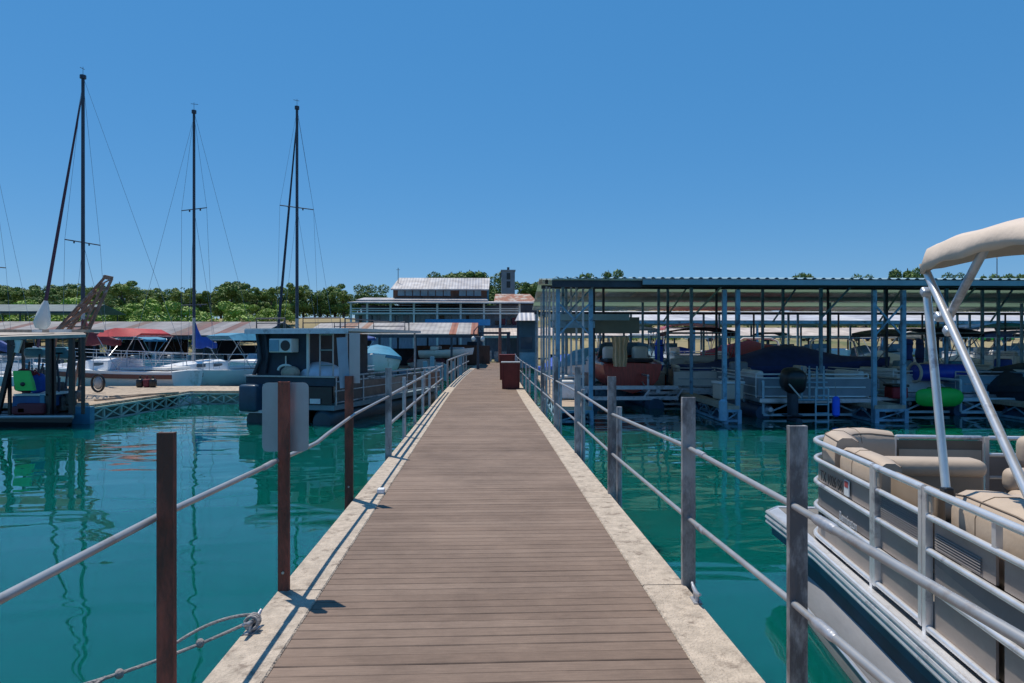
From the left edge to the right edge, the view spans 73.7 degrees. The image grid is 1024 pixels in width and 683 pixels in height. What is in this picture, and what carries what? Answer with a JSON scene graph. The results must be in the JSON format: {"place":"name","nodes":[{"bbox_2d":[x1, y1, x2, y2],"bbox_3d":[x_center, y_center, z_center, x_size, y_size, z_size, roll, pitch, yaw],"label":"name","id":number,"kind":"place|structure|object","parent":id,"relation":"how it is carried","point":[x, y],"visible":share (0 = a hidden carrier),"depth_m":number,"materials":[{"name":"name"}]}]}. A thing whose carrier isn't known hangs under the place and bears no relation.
{"place":"outdoors","nodes":[
{"label":"outdoors","id":0,"kind":"place"},
{"bbox_2d":[347,278,536,357],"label":"restaurant building","id":1,"kind":"structure","parent":0,"point":[430,300],"depth_m":67.64,"materials":[{"name":"white"}]},
{"bbox_2d":[0,353,1023,682],"bbox_3d":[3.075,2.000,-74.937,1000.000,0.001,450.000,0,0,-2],"label":"water","id":2,"kind":"structure","parent":0,"point":[68,491],"depth_m":7.85,"materials":[{"name":"liquid"}]},
{"bbox_2d":[0,187,60,386],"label":"sailboat","id":3,"kind":"object","parent":2,"relation":"on","point":[15,366],"visible":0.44,"depth_m":28.31,"materials":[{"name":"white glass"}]},
{"bbox_2d":[0,329,103,426],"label":"work barge","id":4,"kind":"object","parent":2,"relation":"on","point":[47,408],"visible":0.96,"depth_m":16.14,"materials":[{"name":"blue metal"}]},
{"bbox_2d":[13,371,35,390],"bbox_3d":[-11.404,0.915,15.958,0.480,0.460,0.135,0,0,-2],"label":"green bag","id":5,"kind":"object","parent":4,"relation":"hanging from","point":[24,381],"visible":1,"depth_m":15.93,"materials":[{"name":"fabric"}]},
{"bbox_2d":[31,369,44,392],"bbox_3d":[-11.413,0.956,16.427,0.435,0.596,0.238,0,0,-2],"label":"blue bag","id":6,"kind":"object","parent":4,"relation":"on","point":[39,379],"visible":0.56,"depth_m":16.36,"materials":[{"name":"fabric"}]},
{"bbox_2d":[0,304,125,352],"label":"marina shed","id":7,"kind":"structure","parent":2,"relation":"on","point":[17,309],"depth_m":97.16,"materials":[{"name":"paint"}]},
{"bbox_2d":[32,67,202,395],"bbox_3d":[-15.419,-4.285,26.070,7.103,12.610,2.406,0,0,14],"label":"sailboat","id":8,"kind":"object","parent":2,"relation":"on","point":[114,371],"visible":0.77,"depth_m":25.89,"materials":[{"name":"white plastic"}]},
{"bbox_2d":[0,386,238,423],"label":"timber dock","id":9,"kind":"object","parent":2,"relation":"on","point":[105,409],"visible":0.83,"depth_m":20.60,"materials":[{"name":"beige wood"}]},
{"bbox_2d":[55,275,112,387],"bbox_3d":[-12.681,-0.131,19.994,2.568,3.693,2.055,0,0,-2],"label":"crane boom","id":10,"kind":"object","parent":9,"relation":"on","point":[71,319],"visible":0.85,"depth_m":19.50,"materials":[{"name":"metal"}]},
{"bbox_2d":[90,374,105,392],"bbox_3d":[-12.726,1.279,21.016,0.446,0.585,0.156,0,0,-2],"label":"tire","id":11,"kind":"object","parent":9,"relation":"on","point":[99,382],"visible":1,"depth_m":20.97,"materials":[{"name":"black rubber"}]},
{"bbox_2d":[94,392,178,400],"bbox_3d":[-10.797,1.542,19.430,0.615,0.055,2.735,0,0,21],"label":"loose plank","id":12,"kind":"object","parent":9,"relation":"on","point":[121,396],"visible":1,"depth_m":19.39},
{"bbox_2d":[94,337,182,365],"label":"pontoon boat","id":13,"kind":"object","parent":2,"relation":"on","point":[153,339],"visible":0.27,"depth_m":37.17,"materials":[{"name":"metal"}]},
{"bbox_2d":[0,321,291,363],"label":"covered slips","id":14,"kind":"object","parent":2,"relation":"on","point":[182,330],"visible":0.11,"depth_m":43.48,"materials":[{"name":"paint"}]},
{"bbox_2d":[157,339,223,363],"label":"pontoon boat","id":15,"kind":"object","parent":2,"relation":"on","point":[213,356],"visible":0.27,"depth_m":41.73,"materials":[{"name":"metal"}]},
{"bbox_2d":[126,104,256,385],"bbox_3d":[-12.942,-3.840,28.367,2.182,11.979,6.503,0,0,26],"label":"sailboat","id":16,"kind":"object","parent":2,"relation":"on","point":[218,372],"visible":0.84,"depth_m":28.09,"materials":[{"name":"white plastic"}]},
{"bbox_2d":[228,340,256,365],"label":"motor boat","id":17,"kind":"object","parent":2,"relation":"on","point":[251,357],"visible":0.2,"depth_m":37.57,"materials":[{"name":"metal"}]},
{"bbox_2d":[277,100,332,327],"bbox_3d":[-8.839,-4.114,29.062,2.249,12.827,6.703,0,0,-40],"label":"sailboat","id":18,"kind":"object","parent":2,"relation":"on","point":[297,222],"visible":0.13,"depth_m":29.62,"materials":[{"name":"black metal"}]},
{"bbox_2d":[239,317,439,424],"bbox_3d":[-4.418,0.837,20.044,2.860,2.868,7.790,0,0,15],"label":"houseboat","id":19,"kind":"object","parent":2,"relation":"on","point":[302,348],"visible":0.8,"depth_m":17.07,"materials":[{"name":"metal"}]},
{"bbox_2d":[277,364,299,375],"bbox_3d":[-5.522,0.745,16.888,0.568,0.390,0.280,0,0,-2],"label":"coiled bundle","id":20,"kind":"object","parent":19,"relation":"attached to","point":[288,370],"visible":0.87,"depth_m":16.80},
{"bbox_2d":[300,361,338,401],"bbox_3d":[-4.809,1.010,17.167,1.120,1.020,0.591,0,0,-2],"label":"covered grill","id":21,"kind":"object","parent":19,"relation":"on","point":[314,370],"visible":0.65,"depth_m":16.97,"materials":[{"name":"fabric"}]},
{"bbox_2d":[202,364,480,682],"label":"walkway kerb","id":22,"kind":"structure","parent":2,"relation":"on","point":[254,657],"depth_m":4.40,"materials":[{"name":"concrete"}]},
{"bbox_2d":[0,362,442,682],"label":"railing","id":23,"kind":"object","parent":22,"relation":"on","point":[164,517],"visible":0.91,"depth_m":2.67,"materials":[{"name":"brown metal"}]},
{"bbox_2d":[262,382,308,451],"bbox_3d":[-1.431,0.477,4.313,0.290,0.436,0.012,0,0,-2],"label":"sign","id":24,"kind":"object","parent":23,"relation":"attached to","point":[299,416],"visible":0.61,"depth_m":4.32,"materials":[{"name":"metal"}]},
{"bbox_2d":[337,333,359,387],"bbox_3d":[-1.622,0.224,6.759,0.226,0.620,0.048,0,0,-18],"label":"sign","id":25,"kind":"object","parent":23,"relation":"attached to","point":[352,368],"visible":0.98,"depth_m":6.77,"materials":[{"name":"metal"}]},
{"bbox_2d":[242,609,261,635],"bbox_3d":[-1.386,1.505,3.646,0.050,0.082,0.206,0,0,6],"label":"dock cleat","id":26,"kind":"object","parent":22,"relation":"on","point":[249,624],"visible":0.76,"depth_m":3.61,"materials":[{"name":"metal"}]},
{"bbox_2d":[84,612,261,682],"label":"mooring rope","id":27,"kind":"object","parent":26,"relation":"attached to","point":[119,673],"visible":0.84,"depth_m":3.47,"materials":[{"name":"fabric"}]},
{"bbox_2d":[423,356,461,380],"bbox_3d":[-3.189,1.241,31.436,1.800,1.118,0.080,0,0,-2],"label":"fence","id":28,"kind":"object","parent":22,"relation":"on","point":[425,363],"visible":0.42,"depth_m":31.40,"materials":[{"name":"metal"}]},
{"bbox_2d":[446,353,468,387],"bbox_3d":[-2.342,1.135,30.763,0.116,1.030,14.741,0,0,-1],"label":"railing","id":29,"kind":"object","parent":22,"relation":"on","point":[450,371],"visible":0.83,"depth_m":27.59,"materials":[{"name":"metal"}]},
{"bbox_2d":[368,345,401,374],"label":"motor boat","id":30,"kind":"object","parent":2,"relation":"on","point":[381,358],"visible":0.56,"depth_m":33.77,"materials":[{"name":"plastic"}]},
{"bbox_2d":[314,323,478,371],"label":"covered slips","id":31,"kind":"object","parent":2,"relation":"in","point":[451,331],"visible":0.26,"depth_m":42.12,"materials":[{"name":"paint"}]},
{"bbox_2d":[418,346,473,357],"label":"motor boat","id":32,"kind":"object","parent":31,"relation":"on","point":[437,351],"visible":0.91,"depth_m":40.76,"materials":[{"name":"plastic"}]},
{"bbox_2d":[407,352,445,373],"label":"motor boat","id":33,"kind":"object","parent":2,"relation":"on","point":[410,362],"visible":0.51,"depth_m":42.60,"materials":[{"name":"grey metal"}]},
{"bbox_2d":[264,363,703,682],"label":"walkway","id":34,"kind":"structure","parent":2,"relation":"on","point":[483,548],"depth_m":4.38,"materials":[{"name":"wood"}]},
{"bbox_2d":[501,361,520,388],"bbox_3d":[-0.041,1.103,22.517,0.636,0.882,0.636,0,0,0],"label":"trash bin","id":35,"kind":"object","parent":34,"relation":"on","point":[510,374],"visible":1,"depth_m":22.22,"materials":[{"name":"red plastic"}]},
{"bbox_2d":[479,332,509,361],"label":"gateway","id":36,"kind":"object","parent":2,"relation":"on","point":[496,353],"visible":0.47,"depth_m":50.91,"materials":[{"name":"paint"}]},
{"bbox_2d":[515,313,538,367],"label":"dock hut","id":37,"kind":"object","parent":2,"relation":"on","point":[525,337],"visible":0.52,"depth_m":47.59,"materials":[{"name":"paint"}]},
{"bbox_2d":[560,348,601,383],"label":"motor boat","id":38,"kind":"object","parent":2,"relation":"on","point":[579,357],"visible":0.12,"depth_m":27.70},
{"bbox_2d":[596,325,665,370],"bbox_3d":[5.050,0.650,29.732,2.460,2.720,6.200,0,0,3],"label":"pontoon boat","id":39,"kind":"object","parent":2,"relation":"on","point":[650,329],"visible":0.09,"depth_m":30.25,"materials":[{"name":"metal"}]},
{"bbox_2d":[581,385,682,408],"bbox_3d":[3.342,1.756,21.855,3.570,0.852,3.000,0,0,-2],"label":"boat lift","id":40,"kind":"object","parent":2,"relation":"on","point":[650,402],"visible":0.44,"depth_m":20.51,"materials":[{"name":"metal"}]},
{"bbox_2d":[587,342,663,393],"bbox_3d":[3.827,0.840,24.134,2.355,1.640,4.726,0,0,0],"label":"motor boat","id":41,"kind":"object","parent":40,"relation":"on","point":[640,361],"visible":0.79,"depth_m":21.78,"materials":[{"name":"dark red fibreglass"},{"name":"dark glass"},{"name":"tan canvas"}]},
{"bbox_2d":[516,383,764,682],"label":"walkway kerb","id":42,"kind":"structure","parent":2,"relation":"on","point":[711,650],"depth_m":4.35,"materials":[{"name":"concrete"}]},
{"bbox_2d":[515,354,1023,682],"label":"railing","id":43,"kind":"object","parent":42,"relation":"on","point":[795,596],"visible":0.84,"depth_m":2.88,"materials":[{"name":"metal"}]},
{"bbox_2d":[625,373,717,406],"bbox_3d":[5.423,1.544,22.534,2.986,1.058,3.085,0,0,-2],"label":"boat lift","id":44,"kind":"object","parent":2,"relation":"in","point":[703,393],"visible":0.14,"depth_m":21.01,"materials":[{"name":"metal"}]},
{"bbox_2d":[660,323,729,363],"bbox_3d":[8.437,0.500,32.373,2.460,2.720,6.200,0,0,4],"label":"pontoon boat","id":45,"kind":"object","parent":2,"relation":"on","point":[674,352],"visible":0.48,"depth_m":30.37,"materials":[{"name":"metal"}]},
{"bbox_2d":[660,327,750,402],"bbox_3d":[6.870,0.850,25.103,2.560,2.720,6.800,0,0,8],"label":"pontoon boat","id":46,"kind":"object","parent":2,"relation":"on","point":[702,380],"visible":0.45,"depth_m":22.11,"materials":[{"name":"metal"}]},
{"bbox_2d":[700,340,773,357],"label":"pontoon boat","id":47,"kind":"object","parent":2,"relation":"on","point":[747,346],"visible":0.11,"depth_m":29.42,"materials":[{"name":"metal"}]},
{"bbox_2d":[484,327,1019,359],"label":"covered slips","id":48,"kind":"object","parent":2,"relation":"on","point":[812,333],"visible":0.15,"depth_m":62.16,"materials":[{"name":"beige metal"}]},
{"bbox_2d":[532,277,1023,424],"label":"covered slips","id":49,"kind":"object","parent":2,"relation":"on","point":[724,295],"visible":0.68,"depth_m":21.06,"materials":[{"name":"grey"}]},
{"bbox_2d":[551,380,573,398],"bbox_3d":[1.449,1.310,18.675,0.720,0.490,0.540,0,0,5],"label":"dock box","id":50,"kind":"object","parent":49,"relation":"on","point":[567,393],"visible":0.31,"depth_m":18.42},
{"bbox_2d":[607,336,632,366],"bbox_3d":[3.345,0.300,21.164,0.800,0.960,0.118,0,0,-2],"label":"curtain","id":51,"kind":"object","parent":49,"relation":"hanging from","point":[619,356],"visible":1,"depth_m":21.16,"materials":[{"name":"fabric"}]},
{"bbox_2d":[719,384,726,421],"bbox_3d":[5.073,1.484,16.422,0.193,0.901,0.193,0,0,-2],"label":"boat fender","id":52,"kind":"object","parent":49,"relation":"hanging from","point":[722,410],"visible":1,"depth_m":16.34,"materials":[{"name":"blue plastic"}]},
{"bbox_2d":[711,380,744,399],"bbox_3d":[5.836,1.310,18.455,0.720,0.490,0.540,0,0,-9],"label":"cooler","id":53,"kind":"object","parent":49,"relation":"on","point":[717,389],"visible":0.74,"depth_m":18.23,"materials":[{"name":"white plastic"}]},
{"bbox_2d":[727,375,861,417],"bbox_3d":[7.826,1.544,19.230,2.986,1.058,2.685,0,0,-2],"label":"boat lift","id":54,"kind":"object","parent":49,"relation":"on","point":[753,409],"visible":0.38,"depth_m":17.93,"materials":[{"name":"grey metal"}]},
{"bbox_2d":[815,387,828,421],"bbox_3d":[7.684,1.620,16.929,0.360,0.960,0.040,0,0,-2],"label":"swim ladder","id":55,"kind":"object","parent":49,"relation":"attached to","point":[827,404],"visible":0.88,"depth_m":16.91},
{"bbox_2d":[832,383,839,416],"bbox_3d":[8.038,1.435,16.944,0.174,0.851,0.174,0,0,-2],"label":"boat fender","id":56,"kind":"object","parent":49,"relation":"hanging from","point":[835,406],"visible":1,"depth_m":16.88,"materials":[{"name":"blue plastic"}]},
{"bbox_2d":[915,339,924,362],"bbox_3d":[16.548,0.399,27.702,0.368,1.015,0.365,0,0,-2],"label":"rolled tarp","id":57,"kind":"object","parent":49,"relation":"hanging from","point":[920,353],"visible":0.97,"depth_m":27.59,"materials":[{"name":"blue fabric"}]},
{"bbox_2d":[915,387,963,406],"bbox_3d":[11.447,1.479,18.285,1.300,0.524,0.252,0,0,-2],"label":"kayak","id":58,"kind":"object","parent":49,"relation":"on","point":[950,397],"visible":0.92,"depth_m":18.20,"materials":[{"name":"green plastic"}]},
{"bbox_2d":[669,344,889,385],"bbox_3d":[9.614,0.961,24.016,7.680,1.718,2.758,0,0,-4],"label":"motor boat","id":59,"kind":"object","parent":2,"relation":"on","point":[777,359],"visible":0.45,"depth_m":23.03,"materials":[{"name":"blue fabric"}]},
{"bbox_2d":[547,311,1023,357],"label":"covered slips","id":60,"kind":"object","parent":2,"relation":"on","point":[845,320],"visible":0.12,"depth_m":46.15,"materials":[{"name":"beige metal"}]},
{"bbox_2d":[712,362,870,416],"bbox_3d":[8.009,1.417,20.846,3.000,1.586,6.400,0,0,2],"label":"pontoon boat","id":61,"kind":"object","parent":2,"relation":"on","point":[852,386],"visible":0.59,"depth_m":17.89,"materials":[{"name":"metal"}]},
{"bbox_2d":[798,366,831,400],"bbox_3d":[7.696,1.080,17.625,1.000,0.900,0.250,0,0,-2],"label":"grab rail","id":62,"kind":"object","parent":61,"relation":"attached to","point":[809,382],"visible":0.81,"depth_m":17.52,"materials":[{"name":"metal"}]},
{"bbox_2d":[779,367,806,422],"bbox_3d":[7.080,1.356,17.173,0.560,1.408,0.719,0,0,-2],"label":"outboard motor","id":63,"kind":"object","parent":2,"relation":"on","point":[792,381],"visible":0.99,"depth_m":17.03,"materials":[{"name":"black plastic"}]},
{"bbox_2d":[802,344,850,355],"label":"motor boat","id":64,"kind":"object","parent":2,"relation":"on","point":[845,352],"visible":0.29,"depth_m":45.49,"materials":[{"name":"white plastic"}]},
{"bbox_2d":[798,375,909,412],"bbox_3d":[9.760,1.544,20.009,2.386,1.058,2.485,0,0,-2],"label":"boat lift","id":65,"kind":"object","parent":2,"relation":"on","point":[811,407],"visible":0.15,"depth_m":19.43,"materials":[{"name":"metal"}]},
{"bbox_2d":[826,366,943,405],"bbox_3d":[11.703,1.417,23.099,2.500,1.586,7.000,0,0,-10],"label":"pontoon boat","id":66,"kind":"object","parent":2,"relation":"on","point":[913,388],"visible":0.16,"depth_m":19.86,"materials":[{"name":"metal"}]},
{"bbox_2d":[765,218,1023,682],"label":"pontoon boat","id":67,"kind":"object","parent":2,"relation":"on","point":[945,511],"visible":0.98,"depth_m":3.56,"materials":[{"name":"metal"}]},
{"bbox_2d":[851,327,1003,407],"bbox_3d":[13.810,0.875,22.385,2.760,2.670,6.600,0,0,-2],"label":"pontoon boat","id":68,"kind":"object","parent":2,"relation":"on","point":[968,387],"visible":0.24,"depth_m":21.98,"materials":[{"name":"metal"}]},
{"bbox_2d":[877,389,988,414],"bbox_3d":[11.807,1.719,19.893,2.786,0.708,2.485,0,0,-2],"label":"boat lift","id":69,"kind":"object","parent":2,"relation":"in","point":[978,408],"visible":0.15,"depth_m":18.71,"materials":[{"name":"grey metal"}]},
{"bbox_2d":[883,383,908,398],"bbox_3d":[10.541,1.360,18.748,0.460,0.390,0.540,0,0,4],"label":"fuel can","id":70,"kind":"object","parent":69,"relation":"on","point":[892,390],"visible":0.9,"depth_m":18.53,"materials":[{"name":"red plastic"}]},
{"bbox_2d":[910,377,1014,414],"bbox_3d":[13.212,1.544,19.751,2.586,1.058,2.485,0,0,-2],"label":"boat lift","id":71,"kind":"object","parent":2,"relation":"in","point":[961,409],"visible":0.26,"depth_m":18.52,"materials":[{"name":"grey metal"}]},
{"bbox_2d":[907,362,967,382],"bbox_3d":[12.444,0.894,19.731,1.740,0.613,0.670,0,0,-2],"label":"water slide tube","id":72,"kind":"object","parent":71,"relation":"on","point":[920,372],"visible":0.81,"depth_m":19.48,"materials":[{"name":"blue plastic"}]},
{"bbox_2d":[942,323,1023,363],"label":"pontoon boat","id":73,"kind":"object","parent":2,"relation":"on","point":[1014,356],"visible":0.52,"depth_m":31.94,"materials":[{"name":"metal"}]},
{"bbox_2d":[974,330,1023,361],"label":"pontoon boat","id":74,"kind":"object","parent":2,"relation":"on","point":[1010,334],"visible":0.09,"depth_m":30.70,"materials":[{"name":"metal"}]},
{"bbox_2d":[980,363,1023,410],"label":"motor boat","id":75,"kind":"object","parent":2,"relation":"on","point":[1007,383],"visible":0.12,"depth_m":18.92,"materials":[{"name":"black plastic"}]},
{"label":"walkway float","id":76,"kind":"structure","parent":2,"relation":"on","visible":0},
{"bbox_2d":[417,346,489,364],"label":"storage wall","id":77,"kind":"structure","parent":76,"relation":"on","point":[484,354],"depth_m":47.23,"materials":[{"name":"blue"}]},
{"bbox_2d":[0,0,1023,318],"label":"sky","id":78,"kind":"structure","parent":0,"point":[536,139],"materials":[{"name":"blue"}]},
{"bbox_2d":[493,294,534,305],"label":"roof","id":79,"kind":"structure","parent":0,"point":[514,297],"depth_m":77.78,"materials":[{"name":"brown"}]},
{"bbox_2d":[27,310,1023,355],"bbox_3d":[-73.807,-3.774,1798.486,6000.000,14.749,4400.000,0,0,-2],"label":"ground","id":80,"kind":"structure","parent":0,"point":[681,342],"depth_m":107.58,"materials":[{"name":"beige plant"}]},
{"bbox_2d":[13,287,41,300],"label":"leafy tree","id":81,"kind":"object","parent":80,"relation":"on","point":[20,295],"visible":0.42,"depth_m":168.51,"materials":[{"name":"green plant"}]},
{"bbox_2d":[57,298,116,321],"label":"bushy tree","id":82,"kind":"object","parent":80,"relation":"on","point":[69,300],"visible":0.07,"depth_m":122.72,"materials":[{"name":"green plant"}]},
{"bbox_2d":[95,303,140,321],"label":"bushy tree","id":83,"kind":"object","parent":80,"relation":"on","point":[127,308],"visible":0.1,"depth_m":127.45,"materials":[{"name":"green plant"}]},
{"bbox_2d":[108,281,139,307],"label":"leafy tree","id":84,"kind":"object","parent":80,"relation":"on","point":[120,289],"visible":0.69,"depth_m":166.40,"materials":[{"name":"green plant"}]},
{"bbox_2d":[104,298,164,321],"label":"bushy tree","id":85,"kind":"object","parent":80,"relation":"on","point":[143,302],"visible":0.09,"depth_m":130.90,"materials":[{"name":"green plant"}]},
{"bbox_2d":[139,288,166,316],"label":"leafy tree","id":86,"kind":"object","parent":80,"relation":"on","point":[149,292],"visible":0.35,"depth_m":171.55,"materials":[{"name":"green plant"}]},
{"bbox_2d":[124,303,185,321],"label":"bushy tree","id":87,"kind":"object","parent":80,"relation":"on","point":[144,311],"visible":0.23,"depth_m":122.46,"materials":[{"name":"green plant"}]},
{"bbox_2d":[3,287,349,317],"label":"woods","id":88,"kind":"object","parent":80,"relation":"on","point":[300,313],"visible":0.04,"depth_m":179.23,"materials":[{"name":"green plant"}]},
{"bbox_2d":[142,301,217,341],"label":"bushy tree","id":89,"kind":"object","parent":80,"relation":"on","point":[181,313],"visible":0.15,"depth_m":125.61,"materials":[{"name":"green plant"}]},
{"bbox_2d":[168,289,191,315],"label":"leafy tree","id":90,"kind":"object","parent":80,"relation":"on","point":[179,294],"visible":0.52,"depth_m":166.67,"materials":[{"name":"green plant"}]},
{"bbox_2d":[207,290,229,318],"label":"leafy tree","id":91,"kind":"object","parent":80,"relation":"on","point":[217,311],"visible":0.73,"depth_m":168.53,"materials":[{"name":"green plant"}]},
{"bbox_2d":[191,301,258,321],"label":"bushy tree","id":92,"kind":"object","parent":80,"relation":"on","point":[233,309],"visible":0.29,"depth_m":129.06,"materials":[{"name":"green plant"}]},
{"bbox_2d":[222,282,255,307],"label":"oak tree","id":93,"kind":"object","parent":80,"relation":"on","point":[230,292],"visible":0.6,"depth_m":162.89,"materials":[{"name":"green plant"}]},
{"bbox_2d":[237,288,255,313],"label":"leafy tree","id":94,"kind":"object","parent":80,"relation":"on","point":[251,295],"visible":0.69,"depth_m":160.68,"materials":[{"name":"green plant"}]},
{"bbox_2d":[245,287,268,313],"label":"leafy tree","id":95,"kind":"object","parent":80,"relation":"on","point":[257,292],"visible":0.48,"depth_m":164.41,"materials":[{"name":"green plant"}]},
{"bbox_2d":[249,304,274,321],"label":"bushy tree","id":96,"kind":"object","parent":80,"relation":"on","point":[262,313],"visible":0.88,"depth_m":146.35,"materials":[{"name":"green plant"}]},
{"bbox_2d":[258,287,282,310],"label":"leafy tree","id":97,"kind":"object","parent":80,"relation":"on","point":[272,294],"visible":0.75,"depth_m":161.96,"materials":[{"name":"green plant"}]},
{"bbox_2d":[267,303,294,323],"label":"bushy tree","id":98,"kind":"object","parent":80,"relation":"on","point":[288,316],"visible":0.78,"depth_m":147.44,"materials":[{"name":"green plant"}]},
{"bbox_2d":[279,283,306,313],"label":"leafy tree","id":99,"kind":"object","parent":80,"relation":"on","point":[290,302],"visible":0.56,"depth_m":160.26,"materials":[{"name":"green plant"}]},
{"bbox_2d":[285,288,310,313],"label":"leafy tree","id":100,"kind":"object","parent":80,"relation":"on","point":[302,294],"visible":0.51,"depth_m":162.06,"materials":[{"name":"green plant"}]},
{"bbox_2d":[311,290,332,316],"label":"oak tree","id":101,"kind":"object","parent":80,"relation":"on","point":[317,298],"visible":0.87,"depth_m":163.28,"materials":[{"name":"green plant"}]},
{"bbox_2d":[322,284,346,316],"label":"leafy tree","id":102,"kind":"object","parent":80,"relation":"on","point":[336,288],"visible":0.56,"depth_m":167.10,"materials":[{"name":"green plant"}]},
{"bbox_2d":[329,290,356,317],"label":"leafy tree","id":103,"kind":"object","parent":80,"relation":"on","point":[343,307],"visible":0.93,"depth_m":164.44,"materials":[{"name":"green plant"}]},
{"bbox_2d":[342,284,368,315],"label":"oak tree","id":104,"kind":"object","parent":80,"relation":"on","point":[357,297],"visible":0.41,"depth_m":167.88,"materials":[{"name":"green plant"}]},
{"bbox_2d":[500,267,515,293],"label":"tower","id":105,"kind":"structure","parent":80,"relation":"on","point":[507,276],"depth_m":148.63,"materials":[{"name":"grey concrete"}]},
{"bbox_2d":[515,281,536,297],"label":"oak tree","id":106,"kind":"object","parent":80,"relation":"on","point":[526,290],"visible":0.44,"depth_m":163.13,"materials":[{"name":"green plant"}]},
{"bbox_2d":[889,268,918,311],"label":"oak tree","id":107,"kind":"object","parent":80,"relation":"on","point":[895,271],"visible":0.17,"depth_m":154.40,"materials":[{"name":"green plant"}]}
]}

